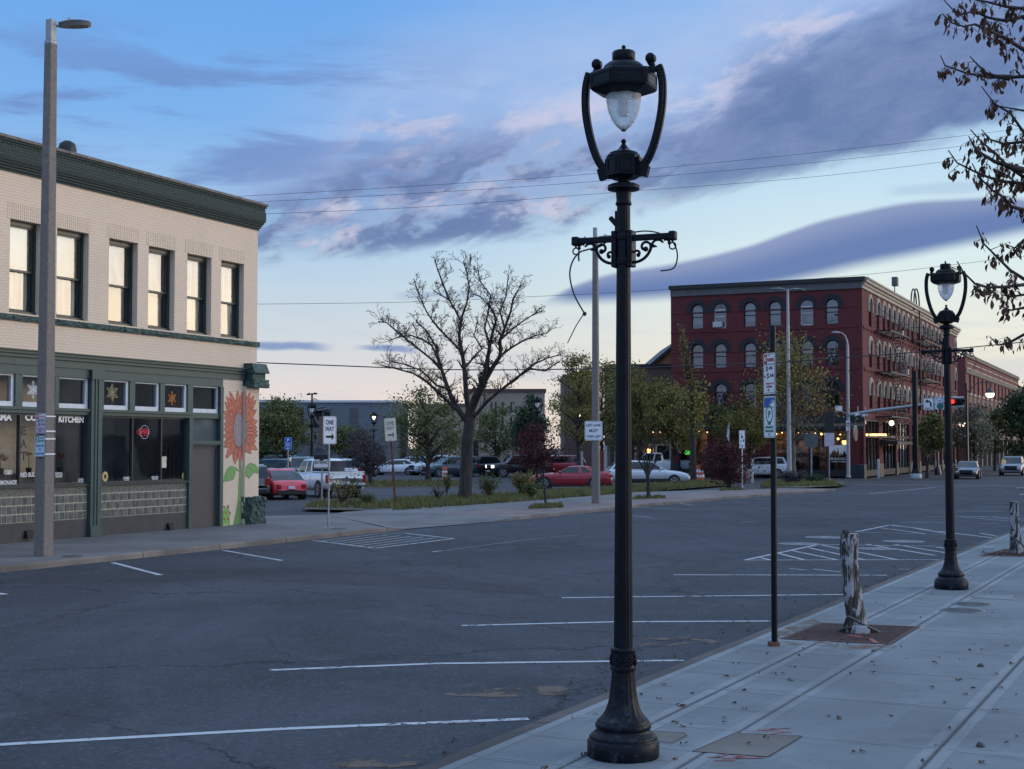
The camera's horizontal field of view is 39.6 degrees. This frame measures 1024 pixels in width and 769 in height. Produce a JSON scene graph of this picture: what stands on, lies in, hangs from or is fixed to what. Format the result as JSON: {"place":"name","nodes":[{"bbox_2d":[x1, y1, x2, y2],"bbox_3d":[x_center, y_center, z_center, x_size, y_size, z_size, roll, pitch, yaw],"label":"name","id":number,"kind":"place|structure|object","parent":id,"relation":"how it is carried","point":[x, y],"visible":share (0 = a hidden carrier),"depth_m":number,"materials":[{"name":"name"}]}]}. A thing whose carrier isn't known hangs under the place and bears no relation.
{"place":"outdoors","nodes":[
{"label":"outdoors","id":0,"kind":"place"},
{"bbox_2d":[0,132,269,543],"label":"corner building","id":1,"kind":"structure","parent":0,"point":[156,276],"depth_m":39.65,"materials":[{"name":"beige paint"}]},
{"bbox_2d":[9,220,35,314],"bbox_3d":[-12.474,-2.933,35.843,0.240,2.335,1.081,-1,-3,25],"label":"window","id":2,"kind":"structure","parent":1,"relation":"in","point":[22,275],"depth_m":36.09,"materials":[{"name":"beige glass"}]},
{"bbox_2d":[0,412,86,486],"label":"shop window","id":3,"kind":"structure","parent":1,"relation":"in","point":[18,433],"depth_m":36.66,"materials":[{"name":"black glass"}]},
{"bbox_2d":[56,229,83,320],"bbox_3d":[-11.763,-2.865,37.379,0.241,2.335,1.187,-1,-3,25],"label":"window","id":4,"kind":"structure","parent":1,"relation":"in","point":[70,245],"depth_m":37.62,"materials":[{"name":"beige glass"}]},
{"bbox_2d":[59,377,87,408],"bbox_3d":[-11.580,0.223,37.323,0.120,0.806,1.137,-1,-3,25],"label":"transom window","id":5,"kind":"structure","parent":1,"relation":"in","point":[84,405],"depth_m":37.70,"materials":[{"name":"white wood"}]},
{"bbox_2d":[104,380,127,409],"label":"transom window","id":6,"kind":"structure","parent":1,"relation":"in","point":[124,406],"depth_m":39.17,"materials":[{"name":"white wood"}]},
{"bbox_2d":[108,239,132,325],"bbox_3d":[-10.942,-2.783,39.237,0.320,2.335,1.279,-1,-3,25],"label":"window","id":7,"kind":"structure","parent":1,"relation":"in","point":[120,253],"depth_m":39.54,"materials":[{"name":"beige glass"}]},
{"bbox_2d":[102,416,186,482],"bbox_3d":[-10.369,1.817,39.866,0.160,1.826,3.780,-1,-3,25],"label":"shop window","id":8,"kind":"structure","parent":1,"relation":"in","point":[131,421],"depth_m":40.53,"materials":[{"name":"black glass"}]},
{"bbox_2d":[135,382,158,410],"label":"transom window","id":9,"kind":"structure","parent":1,"relation":"in","point":[155,407],"depth_m":40.38,"materials":[{"name":"white wood"}]},
{"bbox_2d":[148,247,169,330],"bbox_3d":[-10.254,-2.718,40.718,0.320,2.335,1.261,-1,-3,25],"label":"window","id":10,"kind":"structure","parent":1,"relation":"in","point":[159,259],"depth_m":41.04,"materials":[{"name":"beige glass"}]},
{"bbox_2d":[187,255,206,334],"bbox_3d":[-9.498,-2.650,42.253,0.242,2.335,1.214,-1,-3,25],"label":"window","id":11,"kind":"structure","parent":1,"relation":"in","point":[196,266],"depth_m":42.55,"materials":[{"name":"beige glass"}]},
{"bbox_2d":[192,446,216,527],"bbox_3d":[-9.230,3.031,42.283,0.110,2.410,1.319,-1,-3,25],"label":"door","id":12,"kind":"structure","parent":1,"relation":"in","point":[204,506],"depth_m":42.37,"materials":[{"name":"grey paint"}]},
{"bbox_2d":[221,261,238,338],"bbox_3d":[-8.808,-2.584,43.740,0.242,2.335,1.226,-1,-3,25],"label":"window","id":13,"kind":"structure","parent":1,"relation":"in","point":[229,271],"depth_m":44.06,"materials":[{"name":"beige glass"}]},
{"bbox_2d":[0,515,379,564],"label":"pavement","id":14,"kind":"structure","parent":0,"point":[270,528],"depth_m":36.98,"materials":[{"name":"grey concrete"}]},
{"bbox_2d":[33,18,90,555],"bbox_3d":[-9.942,-2.222,31.450,1.060,11.951,0.413,1,-3,-22],"label":"light pole","id":15,"kind":"object","parent":14,"relation":"on","point":[44,509],"visible":0.99,"depth_m":31.23,"materials":[{"name":"metal"}]},
{"bbox_2d":[319,416,335,527],"bbox_3d":[-5.542,2.590,41.986,0.645,3.304,0.364,-1,-3,26],"label":"road sign","id":16,"kind":"object","parent":14,"relation":"on","point":[327,429],"visible":1,"depth_m":41.94,"materials":[{"name":"metal"}]},
{"bbox_2d":[364,482,458,487],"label":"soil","id":17,"kind":"structure","parent":0,"point":[409,486],"depth_m":90.23,"materials":[{"name":"brown soil"}]},
{"bbox_2d":[340,424,389,483],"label":"leafy tree","id":18,"kind":"object","parent":17,"relation":"on","point":[360,437],"visible":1,"depth_m":92.57,"materials":[{"name":"grey plant"}]},
{"bbox_2d":[305,477,840,509],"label":"grass","id":19,"kind":"structure","parent":17,"relation":"on","point":[419,501],"depth_m":66.46,"materials":[{"name":"green plant"}]},
{"bbox_2d":[345,518,481,528],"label":"driveway","id":20,"kind":"structure","parent":0,"point":[409,524],"depth_m":46.99,"materials":[{"name":"grey concrete"}]},
{"bbox_2d":[329,512,518,521],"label":"sidewalk","id":21,"kind":"structure","parent":0,"point":[431,517],"depth_m":49.50,"materials":[{"name":"grey concrete"}]},
{"bbox_2d":[0,464,1023,768],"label":"road","id":22,"kind":"structure","parent":0,"point":[396,650],"depth_m":20.37,"materials":[{"name":"grey asphalt"}]},
{"bbox_2d":[910,371,921,477],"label":"utility pole","id":23,"kind":"object","parent":22,"relation":"on","point":[915,473],"visible":1,"depth_m":108.36,"materials":[{"name":"metal"}]},
{"bbox_2d":[953,461,981,478],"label":"parked car","id":24,"kind":"object","parent":22,"relation":"on","point":[967,468],"visible":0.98,"depth_m":111.22,"materials":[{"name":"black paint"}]},
{"bbox_2d":[998,455,1023,475],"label":"parked car","id":25,"kind":"object","parent":22,"relation":"on","point":[1011,464],"visible":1,"depth_m":124.24,"materials":[{"name":"grey metal"}]},
{"bbox_2d":[0,0,1023,448],"label":"sky","id":26,"kind":"structure","parent":0,"point":[241,98],"materials":[{"name":"blue"}]},
{"bbox_2d":[303,485,722,509],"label":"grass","id":27,"kind":"structure","parent":0,"point":[326,508],"depth_m":55.68,"materials":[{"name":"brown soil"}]},
{"bbox_2d":[327,472,361,503],"bbox_3d":[-6.988,4.381,59.160,1.461,1.480,1.578,1,-3,-17],"label":"shrub","id":28,"kind":"object","parent":27,"relation":"on","point":[345,492],"visible":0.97,"depth_m":59.17,"materials":[{"name":"green plant"}]},
{"bbox_2d":[384,418,396,502],"bbox_3d":[-4.899,3.167,57.185,0.531,3.656,0.134,0,-3,-9],"label":"road sign","id":29,"kind":"object","parent":27,"relation":"on","point":[390,429],"visible":1,"depth_m":57.17,"materials":[{"name":"metal"}]},
{"bbox_2d":[367,249,574,499],"bbox_3d":[-1.873,-0.491,64.089,9.366,11.617,5.134,0,-3,0],"label":"bare tree","id":30,"kind":"object","parent":27,"relation":"on","point":[469,416],"visible":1,"depth_m":63.94,"materials":[{"name":"brown plant"}]},
{"bbox_2d":[473,472,502,495],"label":"shrub","id":31,"kind":"object","parent":27,"relation":"on","point":[486,486],"visible":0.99,"depth_m":66.49,"materials":[{"name":"green plant"}]},
{"bbox_2d":[510,469,538,493],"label":"shrub","id":32,"kind":"object","parent":27,"relation":"on","point":[517,480],"visible":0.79,"depth_m":68.54,"materials":[{"name":"green plant"}]},
{"bbox_2d":[349,488,770,513],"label":"pavement","id":33,"kind":"structure","parent":0,"point":[456,509],"depth_m":59.02,"materials":[{"name":"grey concrete"}]},
{"bbox_2d":[445,488,819,515],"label":"pavement","id":34,"kind":"structure","parent":0,"point":[566,506],"depth_m":59.97,"materials":[{"name":"concrete"}]},
{"bbox_2d":[583,227,610,502],"bbox_3d":[3.550,-0.834,60.354,2.086,11.724,0.409,1,-3,-13],"label":"light pole","id":35,"kind":"object","parent":34,"relation":"on","point":[595,405],"visible":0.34,"depth_m":60.24,"materials":[{"name":"metal"}]},
{"bbox_2d":[585,421,602,439],"bbox_3d":[3.449,1.951,60.059,0.750,0.822,0.044,0,-3,0],"label":"road sign","id":36,"kind":"object","parent":35,"relation":"attached to","point":[593,430],"visible":1,"depth_m":60.06,"materials":[{"name":"metal"}]},
{"bbox_2d":[631,424,676,497],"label":"bare sapling","id":37,"kind":"object","parent":34,"relation":"on","point":[647,470],"visible":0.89,"depth_m":66.16,"materials":[{"name":"brown plant"}]},
{"bbox_2d":[258,449,1016,530],"bbox_3d":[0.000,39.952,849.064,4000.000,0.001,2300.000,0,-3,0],"label":"ground","id":38,"kind":"structure","parent":0,"point":[278,505],"depth_m":86.35,"materials":[{"name":"plant"}]},
{"bbox_2d":[0,527,386,572],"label":"kerb","id":39,"kind":"structure","parent":38,"relation":"on","point":[82,560],"depth_m":33.21,"materials":[{"name":"concrete"}]},
{"bbox_2d":[258,463,270,498],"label":"parked car","id":40,"kind":"object","parent":38,"relation":"on","point":[264,487],"visible":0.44,"depth_m":67.27,"materials":[{"name":"grey paint"}]},
{"bbox_2d":[263,468,306,499],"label":"parked car","id":41,"kind":"object","parent":38,"relation":"on","point":[286,482],"visible":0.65,"depth_m":67.86,"materials":[{"name":"red paint"}]},
{"bbox_2d":[259,393,317,458],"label":"leafy tree","id":42,"kind":"object","parent":38,"relation":"on","point":[272,430],"visible":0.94,"depth_m":118.99,"materials":[{"name":"green plant"}]},
{"bbox_2d":[290,458,365,497],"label":"pickup truck","id":43,"kind":"object","parent":38,"relation":"on","point":[309,474],"visible":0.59,"depth_m":70.61,"materials":[{"name":"white paint"}]},
{"bbox_2d":[259,398,407,460],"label":"concrete building","id":44,"kind":"structure","parent":38,"relation":"on","point":[354,412],"depth_m":159.97,"materials":[{"name":"grey concrete"}]},
{"bbox_2d":[324,422,375,458],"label":"leafy tree","id":45,"kind":"object","parent":38,"relation":"on","point":[338,447],"visible":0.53,"depth_m":130.90,"materials":[{"name":"green plant"}]},
{"bbox_2d":[370,459,415,474],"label":"parked car","id":46,"kind":"object","parent":38,"relation":"on","point":[399,467],"visible":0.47,"depth_m":127.29,"materials":[{"name":"white paint"}]},
{"bbox_2d":[366,379,477,480],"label":"leafy tree","id":47,"kind":"object","parent":38,"relation":"on","point":[425,424],"visible":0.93,"depth_m":103.63,"materials":[{"name":"green plant"}]},
{"bbox_2d":[418,404,465,455],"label":"brown building","id":48,"kind":"structure","parent":38,"relation":"on","point":[461,423],"depth_m":164.93,"materials":[{"name":"concrete"}]},
{"bbox_2d":[421,456,478,476],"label":"parked car","id":49,"kind":"object","parent":38,"relation":"on","point":[436,469],"visible":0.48,"depth_m":118.99,"materials":[{"name":"grey paint"}]},
{"bbox_2d":[453,456,500,475],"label":"parked car","id":50,"kind":"object","parent":38,"relation":"on","point":[482,461],"visible":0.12,"depth_m":123.17,"materials":[{"name":"black paint"}]},
{"bbox_2d":[474,403,519,458],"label":"leafy tree","id":51,"kind":"object","parent":38,"relation":"on","point":[485,421],"visible":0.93,"depth_m":125.46,"materials":[{"name":"green plant"}]},
{"bbox_2d":[469,389,545,461],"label":"stone building","id":52,"kind":"structure","parent":38,"relation":"on","point":[508,397],"depth_m":140.01,"materials":[{"name":"brown brick"}]},
{"bbox_2d":[485,455,554,477],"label":"pickup truck","id":53,"kind":"object","parent":38,"relation":"on","point":[501,469],"visible":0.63,"depth_m":117.66,"materials":[{"name":"black paint"}]},
{"bbox_2d":[501,392,554,475],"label":"leafy tree","id":54,"kind":"object","parent":38,"relation":"on","point":[522,415],"visible":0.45,"depth_m":117.20,"materials":[{"name":"plant"}]},
{"bbox_2d":[504,418,568,503],"bbox_3d":[0.868,3.216,57.532,2.620,3.728,2.785,1,-3,-12],"label":"plum tree","id":55,"kind":"object","parent":38,"relation":"on","point":[545,455],"visible":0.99,"depth_m":57.19,"materials":[{"name":"purple plant"}]},
{"bbox_2d":[546,455,586,472],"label":"parked car","id":56,"kind":"object","parent":38,"relation":"on","point":[567,461],"visible":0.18,"depth_m":125.39,"materials":[{"name":"red paint"}]},
{"bbox_2d":[529,465,612,488],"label":"parked car","id":57,"kind":"object","parent":38,"relation":"on","point":[576,476],"visible":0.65,"depth_m":84.54,"materials":[{"name":"red paint"}]},
{"bbox_2d":[560,374,591,466],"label":"dark building","id":58,"kind":"structure","parent":38,"relation":"on","point":[571,447],"depth_m":169.87,"materials":[{"name":"grey brick"}]},
{"bbox_2d":[541,349,612,465],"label":"leafy tree","id":59,"kind":"object","parent":38,"relation":"on","point":[581,407],"visible":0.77,"depth_m":107.86,"materials":[{"name":"green plant"}]},
{"bbox_2d":[559,357,649,453],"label":"leafy tree","id":60,"kind":"object","parent":38,"relation":"on","point":[606,364],"visible":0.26,"depth_m":123.52,"materials":[{"name":"green plant"}]},
{"bbox_2d":[604,364,670,468],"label":"brick shop","id":61,"kind":"structure","parent":38,"relation":"on","point":[659,372],"depth_m":132.06,"materials":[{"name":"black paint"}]},
{"bbox_2d":[601,358,677,460],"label":"leafy tree","id":62,"kind":"object","parent":38,"relation":"on","point":[640,390],"visible":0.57,"depth_m":115.41,"materials":[{"name":"green plant"}]},
{"bbox_2d":[605,460,689,483],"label":"parked car","id":63,"kind":"object","parent":38,"relation":"on","point":[659,473],"visible":0.45,"depth_m":91.90,"materials":[{"name":"silver metal"}]},
{"bbox_2d":[642,452,689,469],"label":"pickup truck","id":64,"kind":"object","parent":38,"relation":"on","point":[666,464],"visible":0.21,"depth_m":120.77,"materials":[{"name":"white paint"}]},
{"bbox_2d":[633,380,708,469],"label":"leafy tree","id":65,"kind":"object","parent":38,"relation":"on","point":[666,419],"visible":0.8,"depth_m":111.32,"materials":[{"name":"green plant"}]},
{"bbox_2d":[517,489,834,519],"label":"kerb","id":66,"kind":"structure","parent":38,"relation":"on","point":[549,514],"depth_m":61.34,"materials":[{"name":"concrete"}]},
{"bbox_2d":[671,318,711,479],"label":"poplar tree","id":67,"kind":"object","parent":38,"relation":"on","point":[695,404],"visible":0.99,"depth_m":99.86,"materials":[{"name":"green plant"}]},
{"bbox_2d":[418,525,1023,768],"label":"kerb","id":68,"kind":"structure","parent":38,"relation":"on","point":[450,759],"depth_m":14.49,"materials":[{"name":"concrete"}]},
{"bbox_2d":[703,395,751,476],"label":"leafy tree","id":69,"kind":"object","parent":38,"relation":"on","point":[714,410],"visible":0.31,"depth_m":117.54,"materials":[{"name":"green plant"}]},
{"bbox_2d":[687,434,768,487],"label":"plum tree","id":70,"kind":"object","parent":38,"relation":"on","point":[728,455],"visible":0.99,"depth_m":80.42,"materials":[{"name":"purple plant"}]},
{"bbox_2d":[708,400,780,478],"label":"leafy tree","id":71,"kind":"object","parent":38,"relation":"on","point":[750,437],"visible":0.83,"depth_m":113.40,"materials":[{"name":"green plant"}]},
{"bbox_2d":[741,457,786,477],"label":"parked car","id":72,"kind":"object","parent":38,"relation":"on","point":[764,463],"visible":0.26,"depth_m":115.31,"materials":[{"name":"white paint"}]},
{"bbox_2d":[770,287,804,471],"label":"light pole","id":73,"kind":"object","parent":38,"relation":"on","point":[789,462],"visible":0.98,"depth_m":105.74,"materials":[{"name":"metal"}]},
{"bbox_2d":[728,319,859,475],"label":"oak tree","id":74,"kind":"object","parent":38,"relation":"on","point":[793,382],"visible":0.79,"depth_m":107.62,"materials":[{"name":"green plant"}]},
{"bbox_2d":[668,276,960,477],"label":"brick building","id":75,"kind":"structure","parent":38,"relation":"on","point":[866,316],"depth_m":118.71,"materials":[{"name":"red brick"}]},
{"bbox_2d":[686,299,707,328],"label":"window","id":76,"kind":"structure","parent":75,"relation":"in","point":[697,318],"depth_m":120.39,"materials":[{"name":"grey paint"}]},
{"bbox_2d":[709,338,730,368],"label":"window","id":77,"kind":"structure","parent":75,"relation":"in","point":[720,347],"depth_m":119.37,"materials":[{"name":"grey paint"}]},
{"bbox_2d":[709,379,730,405],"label":"window","id":78,"kind":"structure","parent":75,"relation":"in","point":[719,397],"depth_m":119.25,"materials":[{"name":"grey paint"}]},
{"bbox_2d":[739,297,760,326],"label":"window","id":79,"kind":"structure","parent":75,"relation":"in","point":[754,304],"depth_m":118.49,"materials":[{"name":"grey paint"}]},
{"bbox_2d":[739,337,760,367],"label":"window","id":80,"kind":"structure","parent":75,"relation":"in","point":[751,346],"depth_m":118.33,"materials":[{"name":"grey paint"}]},
{"bbox_2d":[679,429,845,476],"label":"shop window","id":81,"kind":"structure","parent":75,"relation":"in","point":[833,473],"depth_m":115.69,"materials":[{"name":"glass"}]},
{"bbox_2d":[764,296,785,326],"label":"window","id":82,"kind":"structure","parent":75,"relation":"in","point":[774,315],"depth_m":117.60,"materials":[{"name":"grey paint"}]},
{"bbox_2d":[820,293,842,324],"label":"window","id":83,"kind":"structure","parent":75,"relation":"in","point":[832,302],"depth_m":115.58,"materials":[{"name":"grey paint"}]},
{"bbox_2d":[831,331,964,477],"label":"traffic signal","id":84,"kind":"object","parent":38,"relation":"on","point":[938,403],"visible":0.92,"depth_m":111.14,"materials":[{"name":"metal"}]},
{"bbox_2d":[906,410,954,477],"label":"street tree","id":85,"kind":"object","parent":38,"relation":"on","point":[927,423],"visible":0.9,"depth_m":115.59,"materials":[{"name":"green plant"}]},
{"bbox_2d":[941,403,1006,460],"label":"street tree","id":86,"kind":"object","parent":38,"relation":"on","point":[977,429],"visible":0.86,"depth_m":135.38,"materials":[{"name":"green plant"}]},
{"bbox_2d":[957,353,1019,465],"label":"brick building","id":87,"kind":"structure","parent":38,"relation":"on","point":[1002,381],"depth_m":188.65,"materials":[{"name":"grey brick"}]},
{"bbox_2d":[980,406,1015,470],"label":"street tree","id":88,"kind":"object","parent":38,"relation":"on","point":[999,425],"visible":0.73,"depth_m":149.26,"materials":[{"name":"green plant"}]},
{"bbox_2d":[989,380,1023,458],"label":"street tree","id":89,"kind":"object","parent":38,"relation":"on","point":[1015,406],"visible":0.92,"depth_m":149.19,"materials":[{"name":"green plant"}]},
{"bbox_2d":[257,342,1023,369],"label":"overhead wire","id":90,"kind":"object","parent":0,"point":[631,368],"visible":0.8,"depth_m":77.48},
{"bbox_2d":[645,344,670,363],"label":"gabled building","id":91,"kind":"structure","parent":0,"point":[662,356],"depth_m":138.25,"materials":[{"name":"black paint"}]},
{"bbox_2d":[439,527,1023,768],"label":"pavement","id":92,"kind":"structure","parent":0,"point":[920,725],"depth_m":13.47,"materials":[{"name":"grey concrete"}]},
{"bbox_2d":[567,45,677,763],"bbox_3d":[0.861,0.096,11.041,0.567,5.523,0.742,1,-3,-29],"label":"street lamp","id":93,"kind":"object","parent":92,"relation":"on","point":[623,81],"visible":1,"depth_m":10.98,"materials":[{"name":"black metal"}]},
{"bbox_2d":[653,731,688,743],"bbox_3d":[1.292,2.881,11.622,0.333,0.003,0.543,0,-3,0],"label":"utility cover","id":94,"kind":"object","parent":92,"relation":"on","point":[669,737],"visible":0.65,"depth_m":11.63,"materials":[{"name":"grey metal"}]},
{"bbox_2d":[341,548,1023,768],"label":"leaf litter","id":95,"kind":"object","parent":92,"relation":"on","point":[921,760],"visible":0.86,"depth_m":14.40,"materials":[{"name":"brown plant"}]},
{"bbox_2d":[693,733,801,756],"bbox_3d":[1.889,2.868,11.354,0.591,0.001,0.985,-1,-3,28],"label":"utility cover","id":96,"kind":"object","parent":92,"relation":"on","point":[758,745],"visible":1,"depth_m":11.32,"materials":[{"name":"beige concrete"}]},
{"bbox_2d":[473,543,1023,768],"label":"pavement joint","id":97,"kind":"object","parent":92,"relation":"on","point":[954,732],"visible":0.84,"depth_m":13.40,"materials":[{"name":"grey concrete"}]},
{"bbox_2d":[763,325,779,645],"bbox_3d":[3.119,1.203,17.022,0.151,3.846,0.288,0,-3,0],"label":"parking sign","id":98,"kind":"object","parent":92,"relation":"on","point":[769,373],"visible":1,"depth_m":17.02,"materials":[{"name":"metal"}]},
{"bbox_2d":[781,623,919,644],"bbox_3d":[4.352,3.165,18.162,1.339,0.021,1.973,-1,-3,26],"label":"tree grate","id":99,"kind":"object","parent":92,"relation":"on","point":[892,633],"visible":0.84,"depth_m":17.94,"materials":[{"name":"metal"}]},
{"bbox_2d":[840,529,868,632],"bbox_3d":[4.416,2.530,18.289,0.395,1.328,0.332,0,-3,0],"label":"tree stump","id":100,"kind":"object","parent":99,"relation":"on","point":[852,591],"visible":0.96,"depth_m":18.19,"materials":[{"name":"white wood"}]},
{"bbox_2d":[921,261,976,589],"bbox_3d":[7.360,0.665,23.955,0.741,5.523,0.568,1,-3,-12],"label":"street lamp","id":101,"kind":"object","parent":92,"relation":"on","point":[951,574],"visible":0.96,"depth_m":23.90,"materials":[{"name":"black metal"}]},
{"bbox_2d":[934,0,1023,354],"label":"maple tree","id":102,"kind":"object","parent":92,"relation":"on","point":[1015,168],"visible":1,"depth_m":9.57,"materials":[{"name":"brown plant"}]},
{"bbox_2d":[979,549,1023,556],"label":"tree grate","id":103,"kind":"object","parent":92,"relation":"on","point":[1000,551],"visible":0.59,"depth_m":31.31,"materials":[{"name":"metal"}]},
{"bbox_2d":[1009,501,1023,553],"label":"tree stump","id":104,"kind":"object","parent":103,"relation":"on","point":[1016,547],"visible":0.97,"depth_m":31.60,"materials":[{"name":"white wood"}]},
{"bbox_2d":[759,480,845,487],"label":"soil","id":105,"kind":"structure","parent":0,"point":[841,483],"depth_m":85.20,"materials":[{"name":"brown soil"}]},
{"bbox_2d":[824,411,833,480],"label":"road sign","id":106,"kind":"object","parent":105,"relation":"on","point":[829,427],"visible":0.96,"depth_m":95.33,"materials":[{"name":"black metal"}]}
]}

